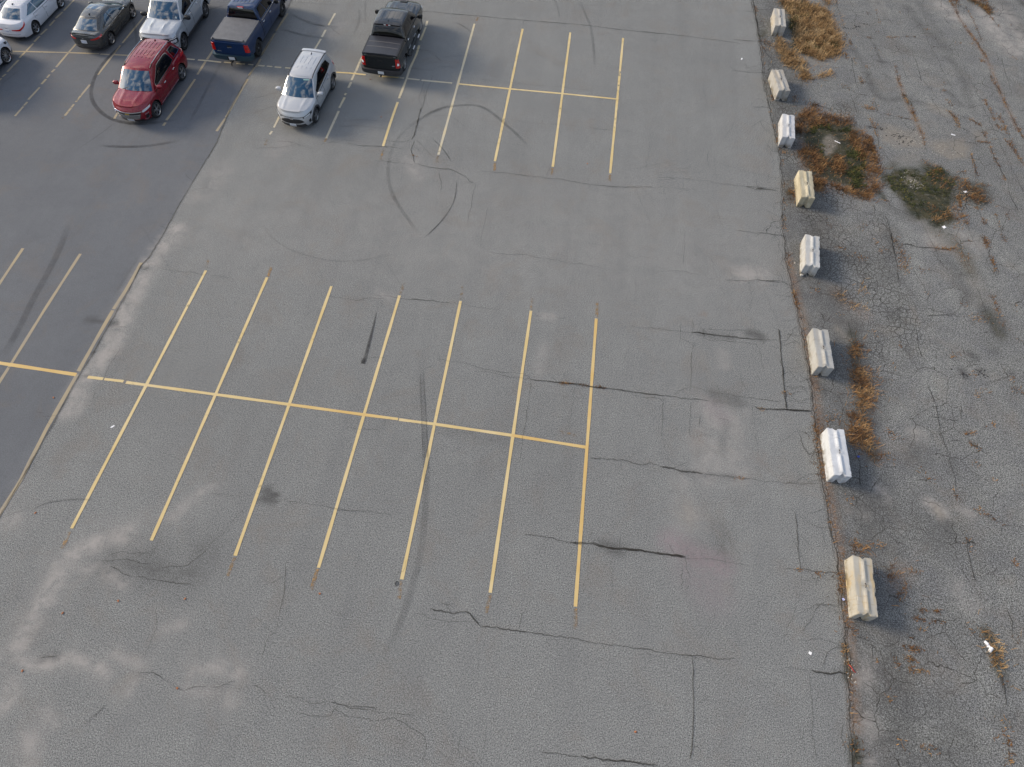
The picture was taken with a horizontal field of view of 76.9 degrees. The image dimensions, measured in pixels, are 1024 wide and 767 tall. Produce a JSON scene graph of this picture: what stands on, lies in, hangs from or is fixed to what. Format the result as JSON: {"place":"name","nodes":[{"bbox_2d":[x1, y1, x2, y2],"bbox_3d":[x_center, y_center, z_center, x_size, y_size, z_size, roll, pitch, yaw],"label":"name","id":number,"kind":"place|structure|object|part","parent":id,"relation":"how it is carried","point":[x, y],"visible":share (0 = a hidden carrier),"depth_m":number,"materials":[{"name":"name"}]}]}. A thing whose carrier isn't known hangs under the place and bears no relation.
{"place":"outdoors","nodes":[
{"label":"outdoors","id":0,"kind":"place"},
{"bbox_2d":[0,0,6,10],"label":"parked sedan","id":1,"kind":"object","parent":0,"point":[2,2],"visible":0.11,"depth_m":35.20,"materials":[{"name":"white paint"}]},
{"bbox_2d":[0,0,290,508],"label":"sealed asphalt lot","id":2,"kind":"structure","parent":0,"point":[95,184],"depth_m":29.27,"materials":[{"name":"grey asphalt"}]},
{"bbox_2d":[0,37,11,63],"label":"parked suv","id":3,"kind":"object","parent":2,"relation":"on","point":[5,53],"visible":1,"depth_m":33.52,"materials":[{"name":"white paint"}]},
{"bbox_2d":[0,0,63,38],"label":"parked sedan","id":4,"kind":"object","parent":2,"relation":"on","point":[21,19],"visible":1,"depth_m":34.52,"materials":[{"name":"white paint"}]},
{"bbox_3d":[-26.692,-19.673,34.307,1.220,0.296,0.692,8,59,3],"label":"rear window","id":5,"kind":"part","parent":4,"relation":"part of","materials":[{"name":"blue glass"}]},
{"bbox_3d":[-25.937,-20.067,34.608,0.184,0.346,0.834,8,59,3],"label":"side window","id":6,"kind":"part","parent":4,"relation":"part of","materials":[{"name":"blue glass"}]},
{"bbox_3d":[-25.791,-20.895,35.131,0.187,0.365,1.076,8,59,3],"label":"side window","id":7,"kind":"part","parent":4,"relation":"part of","materials":[{"name":"blue glass"}]},
{"bbox_3d":[-25.724,-20.117,35.257,0.083,0.598,0.865,8,59,3],"label":"door","id":8,"kind":"part","parent":4,"relation":"part of","materials":[{"name":"white paint"}]},
{"bbox_3d":[-25.585,-20.910,35.763,0.087,0.582,0.987,8,59,3],"label":"door","id":9,"kind":"part","parent":4,"relation":"part of","materials":[{"name":"white paint"}]},
{"bbox_2d":[70,0,135,48],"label":"parked sedan","id":10,"kind":"object","parent":2,"relation":"on","point":[100,24],"visible":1,"depth_m":34.23,"materials":[{"name":"grey paint"}]},
{"bbox_3d":[-22.367,-18.877,33.931,1.224,0.297,0.694,7,59,3],"label":"rear window","id":11,"kind":"part","parent":10,"relation":"part of","materials":[{"name":"blue glass"}]},
{"bbox_3d":[-21.607,-19.339,34.274,0.183,0.347,0.701,7,59,3],"label":"side window","id":12,"kind":"part","parent":10,"relation":"part of","materials":[{"name":"blue glass"}]},
{"bbox_3d":[-21.485,-20.115,34.764,0.188,0.366,1.080,7,59,3],"label":"side window","id":13,"kind":"part","parent":10,"relation":"part of","materials":[{"name":"blue glass"}]},
{"bbox_3d":[-21.408,-19.334,34.890,0.083,0.600,0.868,7,59,3],"label":"door","id":14,"kind":"part","parent":10,"relation":"part of","materials":[{"name":"grey paint"}]},
{"bbox_3d":[-21.285,-20.134,35.400,0.087,0.584,0.990,7,59,3],"label":"door","id":15,"kind":"part","parent":10,"relation":"part of","materials":[{"name":"grey paint"}]},
{"bbox_2d":[112,38,187,120],"bbox_3d":[-18.067,-15.190,32.003,2.454,1.853,5.221,7,59,3],"label":"parked suv","id":16,"kind":"object","parent":2,"relation":"on","point":[153,72],"visible":1,"depth_m":31.27,"materials":[{"name":"red paint"}]},
{"bbox_3d":[-17.217,-15.487,31.658,0.161,0.555,1.998,7,59,3],"label":"side window","id":17,"kind":"part","parent":16,"relation":"part of","materials":[{"name":"black glass"}]},
{"bbox_3d":[-17.187,-14.449,31.842,0.091,0.698,1.040,7,59,3],"label":"door","id":18,"kind":"part","parent":16,"relation":"part of","materials":[{"name":"red paint"}]},
{"bbox_3d":[-17.053,-15.357,32.382,0.086,0.724,1.030,7,59,3],"label":"door","id":19,"kind":"part","parent":16,"relation":"part of","materials":[{"name":"red paint"}]},
{"bbox_3d":[-17.036,-16.763,32.406,0.144,0.396,0.765,7,59,3],"label":"side window","id":20,"kind":"part","parent":16,"relation":"part of","materials":[{"name":"black glass"}]},
{"bbox_2d":[139,0,210,49],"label":"parked suv","id":21,"kind":"object","parent":2,"relation":"on","point":[175,22],"visible":0.88,"depth_m":34.02,"materials":[{"name":"silver metal"}]},
{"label":"side window","id":22,"kind":"part","parent":21,"relation":"part of","materials":[{"name":"black glass"}]},
{"bbox_3d":[-17.384,-19.461,34.749,0.078,0.738,0.980,6,59,2],"label":"door","id":23,"kind":"part","parent":21,"relation":"part of","materials":[{"name":"silver metal"}]},
{"bbox_3d":[-17.272,-20.340,35.273,0.078,0.756,1.020,6,59,2],"label":"door","id":24,"kind":"part","parent":21,"relation":"part of","materials":[{"name":"silver metal"}]},
{"bbox_2d":[210,0,286,65],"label":"parked pickup","id":25,"kind":"object","parent":2,"relation":"on","point":[242,30],"visible":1,"depth_m":33.80,"materials":[{"name":"blue paint"}]},
{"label":"rear window","id":26,"kind":"part","parent":25,"relation":"part of","materials":[{"name":"black glass"}]},
{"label":"side window","id":27,"kind":"part","parent":25,"relation":"part of","materials":[{"name":"black glass"}]},
{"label":"side window","id":28,"kind":"part","parent":25,"relation":"part of","materials":[{"name":"black glass"}]},
{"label":"door","id":29,"kind":"part","parent":25,"relation":"part of","materials":[{"name":"blue paint"}]},
{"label":"door","id":30,"kind":"part","parent":25,"relation":"part of","materials":[{"name":"blue paint"}]},
{"bbox_2d":[0,0,851,766],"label":"asphalt lot","id":31,"kind":"structure","parent":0,"point":[368,658],"depth_m":22.80,"materials":[{"name":"grey asphalt"}]},
{"bbox_2d":[276,48,335,126],"bbox_3d":[-10.215,-14.702,31.961,2.387,1.773,4.609,9,59,4],"label":"parked suv","id":32,"kind":"object","parent":31,"relation":"on","point":[310,82],"visible":1,"depth_m":31.25,"materials":[{"name":"silver metal"}]},
{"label":"door","id":33,"kind":"part","parent":32,"relation":"part of","materials":[{"name":"silver metal"}]},
{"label":"side window","id":34,"kind":"part","parent":32,"relation":"part of","materials":[{"name":"black glass"}]},
{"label":"door","id":35,"kind":"part","parent":32,"relation":"part of","materials":[{"name":"silver metal"}]},
{"bbox_2d":[0,0,623,625],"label":"parking lines","id":36,"kind":"object","parent":31,"relation":"on","point":[288,404],"visible":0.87,"depth_m":24.01,"materials":[{"name":"yellow paint"}]},
{"bbox_2d":[361,0,422,76],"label":"parked pickup","id":37,"kind":"object","parent":31,"relation":"on","point":[397,26],"visible":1,"depth_m":33.35,"materials":[{"name":"black paint"}]},
{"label":"rear window","id":38,"kind":"part","parent":37,"relation":"part of","materials":[{"name":"black glass"}]},
{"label":"side window","id":39,"kind":"part","parent":37,"relation":"part of","materials":[{"name":"black glass"}]},
{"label":"door","id":40,"kind":"part","parent":37,"relation":"part of","materials":[{"name":"black paint"}]},
{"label":"side window","id":41,"kind":"part","parent":37,"relation":"part of","materials":[{"name":"black glass"}]},
{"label":"door","id":42,"kind":"part","parent":37,"relation":"part of","materials":[{"name":"black paint"}]},
{"bbox_2d":[25,0,1018,766],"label":"pavement cracks","id":43,"kind":"object","parent":31,"relation":"on","point":[699,422],"visible":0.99,"depth_m":23.72,"materials":[{"name":"grey asphalt"}]},
{"bbox_2d":[820,566,865,631],"bbox_3d":[10.304,6.724,20.313,1.056,0.150,1.959,-7,59,-5],"label":"weed bed","id":44,"kind":"object","parent":31,"relation":"on","point":[839,591],"visible":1,"depth_m":20.54,"materials":[{"name":"brown plant"}]},
{"bbox_2d":[751,0,1023,766],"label":"old asphalt lot","id":45,"kind":"structure","parent":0,"point":[929,525],"depth_m":25.62,"materials":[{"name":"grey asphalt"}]},
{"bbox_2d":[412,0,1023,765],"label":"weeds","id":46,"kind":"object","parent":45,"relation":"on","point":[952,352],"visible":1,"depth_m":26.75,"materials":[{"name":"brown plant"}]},
{"bbox_2d":[770,8,785,36],"bbox_3d":[15.275,-20.745,36.992,0.614,0.685,1.832,9,59,4],"label":"concrete block","id":47,"kind":"object","parent":45,"relation":"on","point":[778,22],"depth_m":36.70,"materials":[{"name":"white concrete"}]},
{"bbox_2d":[768,69,789,100],"bbox_3d":[14.024,-15.705,33.866,0.613,0.685,1.832,1,58,-1],"label":"concrete block","id":48,"kind":"object","parent":45,"relation":"on","point":[778,84],"depth_m":33.62,"materials":[{"name":"grey concrete"}]},
{"bbox_2d":[778,114,794,148],"bbox_3d":[13.582,-12.522,31.901,0.614,0.685,1.832,11,59,5],"label":"concrete block","id":49,"kind":"object","parent":45,"relation":"on","point":[786,130],"depth_m":31.63,"materials":[{"name":"white concrete"}]},
{"bbox_2d":[786,174,795,202],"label":"weed bed","id":50,"kind":"object","parent":45,"relation":"on","point":[793,192],"visible":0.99,"depth_m":29.99,"materials":[{"name":"brown plant"}]},
{"bbox_2d":[766,35,838,85],"bbox_3d":[15.666,-17.935,35.525,2.989,0.255,4.998,-27,63,-17],"label":"weed bed","id":51,"kind":"object","parent":45,"relation":"on","point":[787,56],"visible":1,"depth_m":35.42,"materials":[{"name":"plant"}]},
{"bbox_2d":[794,170,814,207],"bbox_3d":[13.484,-8.999,29.737,0.614,0.685,1.832,9,59,4],"label":"concrete block","id":52,"kind":"object","parent":45,"relation":"on","point":[804,189],"depth_m":29.49,"materials":[{"name":"beige concrete"}]},
{"bbox_2d":[800,234,819,276],"bbox_3d":[12.740,-5.504,27.572,0.614,0.684,1.832,12,59,6],"label":"concrete block","id":53,"kind":"object","parent":45,"relation":"on","point":[809,255],"depth_m":27.32,"materials":[{"name":"white concrete"}]},
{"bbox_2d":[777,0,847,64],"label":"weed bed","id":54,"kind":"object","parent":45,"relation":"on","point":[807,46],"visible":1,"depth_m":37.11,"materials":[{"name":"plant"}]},
{"bbox_2d":[806,423,828,485],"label":"weed bed","id":55,"kind":"object","parent":45,"relation":"on","point":[818,450],"visible":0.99,"depth_m":23.11,"materials":[{"name":"brown plant"}]},
{"bbox_2d":[806,328,833,376],"bbox_3d":[11.917,-1.234,24.931,0.613,0.684,1.832,7,59,3],"label":"concrete block","id":56,"kind":"object","parent":45,"relation":"on","point":[820,352],"depth_m":24.71,"materials":[{"name":"white concrete"}]},
{"bbox_2d":[820,428,851,483],"bbox_3d":[11.355,2.504,22.622,0.613,0.684,1.832,6,59,2],"label":"concrete block","id":57,"kind":"object","parent":45,"relation":"on","point":[835,456],"depth_m":22.42,"materials":[{"name":"white concrete"}]},
{"bbox_2d":[793,98,895,205],"bbox_3d":[16.055,-11.565,31.642,5.099,0.228,7.768,7,59,3],"label":"weed bed","id":58,"kind":"object","parent":45,"relation":"on","point":[815,158],"visible":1,"depth_m":31.37,"materials":[{"name":"plant"}]},
{"bbox_2d":[831,278,870,311],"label":"weed bed","id":59,"kind":"object","parent":45,"relation":"on","point":[858,293],"visible":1,"depth_m":26.83,"materials":[{"name":"plant"}]},
{"bbox_2d":[834,524,880,569],"bbox_3d":[11.409,5.371,21.145,1.525,0.197,1.081,33,63,17],"label":"weed bed","id":60,"kind":"object","parent":45,"relation":"on","point":[866,548],"visible":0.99,"depth_m":21.22,"materials":[{"name":"brown plant"}]},
{"bbox_2d":[829,388,886,469],"bbox_3d":[12.673,1.589,23.477,2.113,0.236,3.375,7,59,3],"label":"weed bed","id":61,"kind":"object","parent":45,"relation":"on","point":[859,404],"visible":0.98,"depth_m":23.47,"materials":[{"name":"brown plant"}]},
{"bbox_2d":[844,555,877,621],"bbox_3d":[10.945,6.399,20.221,0.613,0.685,1.833,10,59,4],"label":"concrete block","id":62,"kind":"object","parent":45,"relation":"on","point":[861,592],"depth_m":20.04,"materials":[{"name":"beige concrete"}]},
{"bbox_2d":[834,331,892,410],"bbox_3d":[13.431,-0.584,24.831,2.207,0.235,3.881,7,59,3],"label":"weed bed","id":63,"kind":"object","parent":45,"relation":"on","point":[866,387],"visible":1,"depth_m":24.65,"materials":[{"name":"brown plant"}]},
{"bbox_2d":[875,557,926,613],"bbox_3d":[12.587,6.358,20.554,1.622,0.226,1.644,-13,60,-9],"label":"weed bed","id":64,"kind":"object","parent":45,"relation":"on","point":[892,567],"visible":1,"depth_m":20.71,"materials":[{"name":"brown plant"}]},
{"bbox_2d":[844,22,987,377],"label":"asphalt crumbs","id":65,"kind":"object","parent":45,"relation":"on","point":[908,145],"visible":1,"depth_m":32.30,"materials":[{"name":"grey asphalt"}]},
{"bbox_2d":[888,163,1002,233],"bbox_3d":[20.525,-9.083,30.261,5.256,0.192,4.472,-26,63,-16],"label":"weed bed","id":66,"kind":"object","parent":45,"relation":"on","point":[945,180],"visible":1,"depth_m":30.37,"materials":[{"name":"green plant"}]},
{"bbox_2d":[946,0,993,15],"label":"weed bed","id":67,"kind":"object","parent":45,"relation":"on","point":[987,5],"visible":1,"depth_m":38.96,"materials":[{"name":"brown plant"}]},
{"bbox_2d":[976,609,1022,689],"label":"weed bed","id":68,"kind":"object","parent":45,"relation":"on","point":[994,651],"visible":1,"depth_m":19.58,"materials":[{"name":"plant"}]}
]}

